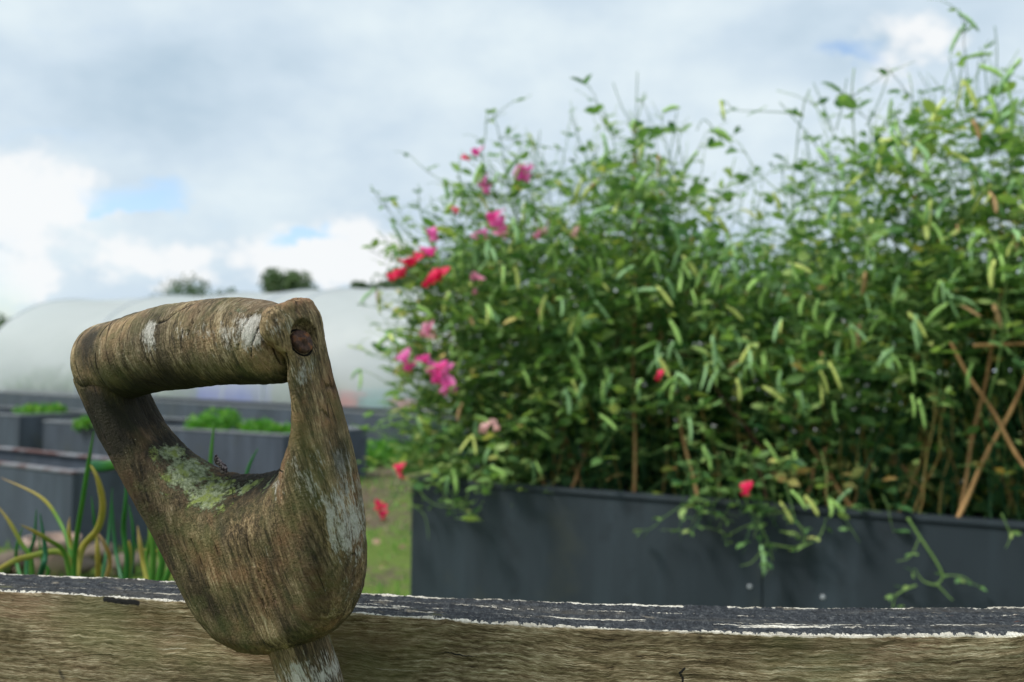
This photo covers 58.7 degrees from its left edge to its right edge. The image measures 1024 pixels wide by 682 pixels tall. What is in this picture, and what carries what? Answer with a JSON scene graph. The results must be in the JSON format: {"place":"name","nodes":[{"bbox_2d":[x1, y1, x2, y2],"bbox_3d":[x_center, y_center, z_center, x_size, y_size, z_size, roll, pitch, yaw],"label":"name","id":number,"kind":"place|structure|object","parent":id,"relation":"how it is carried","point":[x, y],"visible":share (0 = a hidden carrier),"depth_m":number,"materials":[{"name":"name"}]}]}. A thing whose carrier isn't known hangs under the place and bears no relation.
{"place":"outdoors","nodes":[
{"label":"outdoors","id":0,"kind":"place"},
{"bbox_2d":[0,373,1021,595],"bbox_3d":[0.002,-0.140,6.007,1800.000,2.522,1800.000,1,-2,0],"label":"ground","id":1,"kind":"structure","parent":0,"point":[400,565],"depth_m":4.97,"materials":[{"name":"green plant"}]},
{"bbox_2d":[0,313,10,325],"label":"tree","id":2,"kind":"object","parent":1,"relation":"on","point":[2,320],"depth_m":42.10,"materials":[{"name":"green plant"}]},
{"bbox_2d":[0,550,25,572],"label":"stone","id":3,"kind":"object","parent":1,"relation":"on","point":[6,556],"visible":0.6,"depth_m":3.92,"materials":[{"name":"beige stone"}]},
{"bbox_2d":[0,406,88,449],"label":"raised bed","id":4,"kind":"object","parent":1,"relation":"on","point":[20,430],"visible":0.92,"depth_m":8.94,"materials":[{"name":"grey metal"}]},
{"bbox_2d":[12,403,49,413],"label":"seedling clump","id":5,"kind":"object","parent":4,"relation":"on","point":[33,408],"visible":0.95,"depth_m":9.60,"materials":[{"name":"green plant"}]},
{"bbox_2d":[38,402,68,414],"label":"seedling clump","id":6,"kind":"object","parent":4,"relation":"on","point":[56,408],"visible":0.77,"depth_m":9.82,"materials":[{"name":"green plant"}]},
{"bbox_2d":[22,532,81,575],"bbox_3d":[-1.942,0.908,3.842,0.226,0.160,0.226,1,-2,0],"label":"clay pot","id":7,"kind":"object","parent":1,"relation":"on","point":[56,563],"visible":0.44,"depth_m":3.77,"materials":[{"name":"ceramic"}]},
{"bbox_2d":[0,446,147,551],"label":"raised bed","id":8,"kind":"object","parent":1,"relation":"on","point":[54,479],"visible":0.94,"depth_m":4.42,"materials":[{"name":"grey wood"}]},
{"bbox_2d":[80,556,94,574],"bbox_3d":[-1.850,0.961,3.896,0.128,0.076,0.136,-1,-2,39],"label":"stone","id":9,"kind":"object","parent":1,"relation":"on","point":[88,564],"visible":0.38,"depth_m":3.87,"materials":[{"name":"grey stone"}]},
{"bbox_2d":[84,541,113,560],"bbox_3d":[-1.897,0.964,4.191,0.135,0.092,0.140,1,-2,0],"label":"stone","id":10,"kind":"object","parent":1,"relation":"on","point":[89,551],"visible":0.41,"depth_m":4.14,"materials":[{"name":"beige stone"}]},
{"bbox_2d":[106,552,141,572],"bbox_3d":[-1.685,0.964,3.975,0.159,0.088,0.159,1,-2,0],"label":"stone","id":11,"kind":"object","parent":1,"relation":"on","point":[121,560],"visible":0.34,"depth_m":3.93,"materials":[{"name":"beige stone"}]},
{"bbox_2d":[150,272,236,295],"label":"tree","id":12,"kind":"object","parent":1,"relation":"on","point":[175,289],"visible":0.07,"depth_m":37.17,"materials":[{"name":"green plant"}]},
{"bbox_2d":[43,417,366,476],"bbox_3d":[-2.666,0.922,7.787,2.792,0.424,1.012,0,-2,28],"label":"raised bed","id":13,"kind":"object","parent":1,"relation":"on","point":[234,450],"visible":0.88,"depth_m":7.09,"materials":[{"name":"grey wood"}]},
{"bbox_2d":[72,415,92,432],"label":"seedling clump","id":14,"kind":"object","parent":13,"relation":"in","point":[83,422],"visible":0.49,"depth_m":7.71,"materials":[{"name":"green plant"}]},
{"bbox_2d":[182,411,227,430],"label":"seedling clump","id":15,"kind":"object","parent":13,"relation":"on","point":[207,418],"visible":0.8,"depth_m":7.27,"materials":[{"name":"green plant"}]},
{"bbox_2d":[205,407,245,430],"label":"seedling clump","id":16,"kind":"object","parent":13,"relation":"in","point":[232,420],"visible":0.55,"depth_m":7.63,"materials":[{"name":"green plant"}]},
{"bbox_2d":[236,416,277,432],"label":"seedling clump","id":17,"kind":"object","parent":13,"relation":"in","point":[257,426],"visible":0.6,"depth_m":7.12,"materials":[{"name":"green plant"}]},
{"bbox_2d":[263,421,290,433],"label":"seedling clump","id":18,"kind":"object","parent":13,"relation":"on","point":[282,428],"visible":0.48,"depth_m":6.91,"materials":[{"name":"green plant"}]},
{"bbox_2d":[70,297,366,681],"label":"garden fork","id":19,"kind":"object","parent":1,"relation":"on","point":[272,565],"visible":1,"depth_m":0.40,"materials":[{"name":"brown wood"}]},
{"bbox_2d":[214,454,227,473],"bbox_3d":[-0.138,0.059,0.432,0.006,0.010,0.004,1,-2,0],"label":"dry bud","id":20,"kind":"object","parent":19,"relation":"on","point":[221,465],"visible":1,"depth_m":0.43,"materials":[{"name":"brown plant"}]},
{"bbox_2d":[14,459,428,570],"bbox_3d":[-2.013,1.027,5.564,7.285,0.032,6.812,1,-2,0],"label":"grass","id":21,"kind":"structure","parent":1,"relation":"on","point":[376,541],"depth_m":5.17,"materials":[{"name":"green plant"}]},
{"bbox_2d":[0,280,565,410],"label":"polytunnel","id":22,"kind":"structure","parent":1,"relation":"on","point":[37,342],"depth_m":14.00,"materials":[{"name":"grey plastic"}]},
{"bbox_2d":[257,267,319,292],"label":"tree","id":23,"kind":"object","parent":1,"relation":"on","point":[274,281],"visible":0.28,"depth_m":33.70,"materials":[{"name":"green plant"}]},
{"bbox_2d":[0,390,581,465],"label":"raised bed","id":24,"kind":"object","parent":1,"relation":"on","point":[183,407],"visible":0.03,"depth_m":11.16,"materials":[{"name":"grey metal"}]},
{"bbox_2d":[340,400,354,405],"bbox_3d":[-2.146,0.921,12.578,0.310,0.480,0.440,0,-2,29],"label":"storage crate","id":25,"kind":"object","parent":1,"relation":"on","point":[344,403],"depth_m":12.41,"materials":[{"name":"red plastic"}]},
{"bbox_2d":[350,280,370,288],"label":"tree","id":26,"kind":"object","parent":1,"relation":"on","point":[357,284],"visible":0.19,"depth_m":39.91,"materials":[{"name":"green plant"}]},
{"bbox_2d":[367,443,388,467],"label":"weed clump","id":27,"kind":"object","parent":1,"relation":"on","point":[372,454],"visible":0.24,"depth_m":8.37,"materials":[{"name":"green plant"}]},
{"bbox_2d":[358,403,397,407],"bbox_3d":[-1.694,0.904,12.333,0.730,0.510,0.440,0,-2,29],"label":"storage crate","id":28,"kind":"object","parent":1,"relation":"on","point":[375,405],"depth_m":12.17,"materials":[{"name":"teal plastic"}]},
{"bbox_2d":[367,436,407,464],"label":"weed clump","id":29,"kind":"object","parent":1,"relation":"on","point":[389,455],"visible":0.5,"depth_m":8.60,"materials":[{"name":"green plant"}]},
{"bbox_2d":[391,404,410,407],"bbox_3d":[-1.341,0.967,12.139,0.430,0.380,0.440,0,-2,29],"label":"storage crate","id":30,"kind":"object","parent":1,"relation":"on","point":[401,406],"depth_m":11.98,"materials":[{"name":"red plastic"}]},
{"bbox_2d":[381,441,434,462],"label":"weed clump","id":31,"kind":"object","parent":1,"relation":"on","point":[404,450],"visible":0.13,"depth_m":8.69,"materials":[{"name":"green plant"}]},
{"bbox_2d":[364,257,456,288],"bbox_3d":[-2.449,-0.206,24.168,3.124,4.268,3.438,2,-2,-34],"label":"tree","id":32,"kind":"object","parent":1,"relation":"on","point":[386,284],"visible":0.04,"depth_m":23.95,"materials":[{"name":"green plant"}]},
{"bbox_2d":[406,443,437,463],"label":"weed clump","id":33,"kind":"object","parent":1,"relation":"on","point":[428,448],"visible":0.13,"depth_m":8.69,"materials":[{"name":"green plant"}]},
{"bbox_2d":[395,246,507,284],"bbox_3d":[-1.613,-0.500,25.922,3.850,4.986,3.575,2,-2,-28],"label":"tree","id":34,"kind":"object","parent":1,"relation":"on","point":[468,258],"visible":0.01,"depth_m":26.96,"materials":[{"name":"green plant"}]},
{"bbox_2d":[454,233,530,270],"bbox_3d":[-0.688,-0.663,28.130,3.160,5.474,3.243,1,-2,0],"label":"tree","id":35,"kind":"object","parent":1,"relation":"on","point":[494,250],"visible":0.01,"depth_m":28.10,"materials":[{"name":"green plant"}]},
{"bbox_2d":[0,572,1023,681],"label":"timber bed","id":36,"kind":"object","parent":1,"relation":"on","point":[77,629],"visible":0.86,"depth_m":0.45,"materials":[{"name":"brown wood"}]},
{"bbox_2d":[0,508,49,575],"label":"onion plant","id":37,"kind":"object","parent":36,"relation":"on","point":[29,566],"visible":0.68,"depth_m":0.94,"materials":[{"name":"green plant"}]},
{"bbox_2d":[0,431,105,575],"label":"onion plant","id":38,"kind":"object","parent":36,"relation":"on","point":[73,557],"visible":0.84,"depth_m":0.92,"materials":[{"name":"green plant"}]},
{"bbox_2d":[91,487,112,576],"bbox_3d":[-0.441,0.222,0.976,0.022,0.120,0.077,2,-2,-25],"label":"onion plant","id":39,"kind":"object","parent":36,"relation":"on","point":[98,573],"visible":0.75,"depth_m":0.96,"materials":[{"name":"green plant"}]},
{"bbox_2d":[90,460,114,471],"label":"onion leaf","id":40,"kind":"object","parent":39,"relation":"attached to","point":[100,466],"visible":0.54,"depth_m":1.09,"materials":[{"name":"green plant"}]},
{"bbox_2d":[112,488,134,578],"bbox_3d":[-0.411,0.199,0.968,0.018,0.150,0.074,2,-2,-32],"label":"onion plant","id":41,"kind":"object","parent":36,"relation":"on","point":[129,553],"visible":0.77,"depth_m":0.95,"materials":[{"name":"green plant"}]},
{"bbox_2d":[137,526,172,580],"bbox_3d":[-0.359,0.214,0.918,0.037,0.096,0.064,1,-2,-18],"label":"onion plant","id":42,"kind":"object","parent":36,"relation":"on","point":[153,550],"visible":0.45,"depth_m":0.89,"materials":[{"name":"green plant"}]},
{"bbox_2d":[209,418,257,473],"bbox_3d":[-0.282,0.174,0.931,0.052,0.191,0.034,1,-2,0],"label":"onion plant","id":43,"kind":"object","parent":36,"relation":"on","point":[211,455],"visible":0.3,"depth_m":0.92,"materials":[{"name":"green plant"}]},
{"bbox_2d":[492,226,613,285],"bbox_3d":[0.795,-0.570,24.060,3.888,5.067,3.616,1,-2,0],"label":"tree","id":44,"kind":"object","parent":1,"relation":"on","point":[550,274],"visible":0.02,"depth_m":23.88,"materials":[{"name":"green plant"}]},
{"bbox_2d":[409,462,1023,608],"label":"planter bed","id":45,"kind":"object","parent":1,"relation":"on","point":[569,543],"visible":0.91,"depth_m":2.35,"materials":[{"name":"grey metal"}]},
{"bbox_2d":[347,113,608,538],"bbox_3d":[-0.040,-0.052,2.966,0.725,1.287,1.263,0,-2,25],"label":"sweet pea plant","id":46,"kind":"object","parent":45,"relation":"in","point":[486,413],"visible":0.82,"depth_m":2.67,"materials":[{"name":"green plant"}]},
{"bbox_2d":[512,412,545,484],"bbox_3d":[0.050,0.332,2.805,0.015,0.233,0.309,1,-2,-20],"label":"bamboo cane","id":47,"kind":"object","parent":45,"relation":"in","point":[541,479],"visible":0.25,"depth_m":2.72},
{"bbox_2d":[553,405,582,487],"bbox_3d":[0.168,0.316,2.749,0.015,0.293,0.287,1,-2,-20],"label":"bamboo cane","id":48,"kind":"object","parent":45,"relation":"in","point":[569,454],"visible":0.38,"depth_m":2.73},
{"bbox_2d":[571,379,617,486],"bbox_3d":[0.238,0.286,2.692,0.229,0.350,0.016,2,-3,-44],"label":"bamboo cane","id":49,"kind":"object","parent":45,"relation":"in","point":[578,470],"visible":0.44,"depth_m":2.66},
{"bbox_2d":[483,71,732,495],"bbox_3d":[0.368,-0.118,2.780,0.677,1.277,1.309,0,-2,23],"label":"sweet pea plant","id":50,"kind":"object","parent":45,"relation":"in","point":[603,316],"visible":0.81,"depth_m":2.55,"materials":[{"name":"green plant"}]},
{"bbox_2d":[631,124,636,491],"bbox_3d":[0.351,-0.100,2.616,0.016,1.116,0.227,1,-2,5],"label":"bamboo cane","id":51,"kind":"object","parent":45,"relation":"in","point":[634,431],"visible":0.42,"depth_m":2.54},
{"bbox_2d":[657,312,698,494],"bbox_3d":[0.464,0.184,2.549,0.015,0.548,0.285,1,-2,-15],"label":"bamboo cane","id":52,"kind":"object","parent":45,"relation":"in","point":[686,449],"visible":0.42,"depth_m":2.50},
{"bbox_2d":[600,92,850,560],"bbox_3d":[0.622,-0.043,2.569,0.644,1.183,1.123,0,-2,16],"label":"sweet pea plant","id":53,"kind":"object","parent":45,"relation":"in","point":[714,375],"visible":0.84,"depth_m":2.45,"materials":[{"name":"green plant"}]},
{"bbox_2d":[711,75,925,575],"bbox_3d":[0.852,-0.044,2.430,0.491,1.249,1.151,0,-2,30],"label":"sweet pea plant","id":54,"kind":"object","parent":45,"relation":"in","point":[826,353],"visible":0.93,"depth_m":2.27,"materials":[{"name":"green plant"}]},
{"bbox_2d":[804,458,818,504],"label":"bamboo cane","id":55,"kind":"object","parent":54,"relation":"attached to","point":[812,476],"visible":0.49,"depth_m":2.35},
{"bbox_2d":[822,447,828,505],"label":"bamboo cane","id":56,"kind":"object","parent":54,"relation":"attached to","point":[827,474],"visible":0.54,"depth_m":2.33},
{"bbox_2d":[798,425,854,507],"bbox_3d":[0.818,0.341,2.345,0.015,0.234,0.275,1,-2,-17],"label":"bamboo cane","id":57,"kind":"object","parent":45,"relation":"in","point":[835,484],"visible":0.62,"depth_m":2.34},
{"bbox_2d":[853,427,882,504],"bbox_3d":[0.930,0.345,2.395,0.195,0.232,0.016,2,-3,-44],"label":"bamboo cane","id":58,"kind":"object","parent":45,"relation":"in","point":[856,492],"visible":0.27,"depth_m":2.38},
{"bbox_2d":[776,0,1023,607],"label":"sweet pea plant","id":59,"kind":"object","parent":45,"relation":"in","point":[955,306],"visible":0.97,"depth_m":2.20,"materials":[{"name":"green plant"}]},
{"bbox_2d":[890,453,924,491],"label":"bamboo cane","id":60,"kind":"object","parent":59,"relation":"attached to","point":[904,468],"visible":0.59,"depth_m":2.32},
{"bbox_2d":[957,264,1008,512],"bbox_3d":[1.125,0.133,2.181,0.130,0.635,0.012,0,-2,7],"label":"bamboo cane","id":61,"kind":"object","parent":59,"relation":"attached to","point":[970,447],"visible":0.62,"depth_m":2.18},
{"bbox_2d":[949,342,1023,468],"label":"bamboo cane","id":62,"kind":"object","parent":45,"relation":"on","point":[1001,427],"visible":0.88,"depth_m":2.06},
{"bbox_2d":[956,377,1023,516],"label":"bamboo cane","id":63,"kind":"object","parent":45,"relation":"in","point":[984,459],"visible":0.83,"depth_m":2.08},
{"bbox_2d":[973,342,1023,347],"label":"bamboo cane","id":64,"kind":"object","parent":63,"relation":"attached to","point":[982,345],"visible":0.86,"depth_m":2.10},
{"bbox_2d":[982,68,1023,520],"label":"sweet pea plant","id":65,"kind":"object","parent":45,"relation":"in","point":[1020,400],"visible":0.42,"depth_m":2.34,"materials":[{"name":"green plant"}]},
{"bbox_2d":[682,245,753,279],"bbox_3d":[5.717,-0.432,27.973,3.750,5.159,3.640,1,-2,0],"label":"tree","id":66,"kind":"object","parent":1,"relation":"on","point":[724,270],"depth_m":27.80,"materials":[{"name":"green plant"}]},
{"bbox_2d":[568,282,901,432],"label":"polytunnel","id":67,"kind":"structure","parent":1,"relation":"on","point":[615,290],"depth_m":14.89,"materials":[{"name":"grey plastic"}]},
{"bbox_2d":[781,230,853,276],"bbox_3d":[7.599,-0.449,24.336,3.138,5.008,3.169,1,-2,0],"label":"tree","id":68,"kind":"object","parent":1,"relation":"on","point":[814,258],"visible":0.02,"depth_m":23.56,"materials":[{"name":"green plant"}]},
{"bbox_2d":[858,238,982,397],"bbox_3d":[11.438,-0.424,25.874,4.075,5.150,3.874,1,-2,0],"label":"tree","id":69,"kind":"object","parent":1,"relation":"on","point":[913,252],"depth_m":25.79,"materials":[{"name":"green plant"}]},
{"bbox_2d":[967,250,1021,398],"bbox_3d":[14.964,-0.448,28.165,2.838,5.428,3.047,1,-2,0],"label":"tree","id":70,"kind":"object","parent":1,"relation":"on","point":[1019,358],"depth_m":28.06,"materials":[{"name":"green plant"}]},
{"bbox_2d":[0,0,1023,372],"label":"sky","id":71,"kind":"structure","parent":0,"point":[144,144],"materials":[{"name":"white"}]}
]}

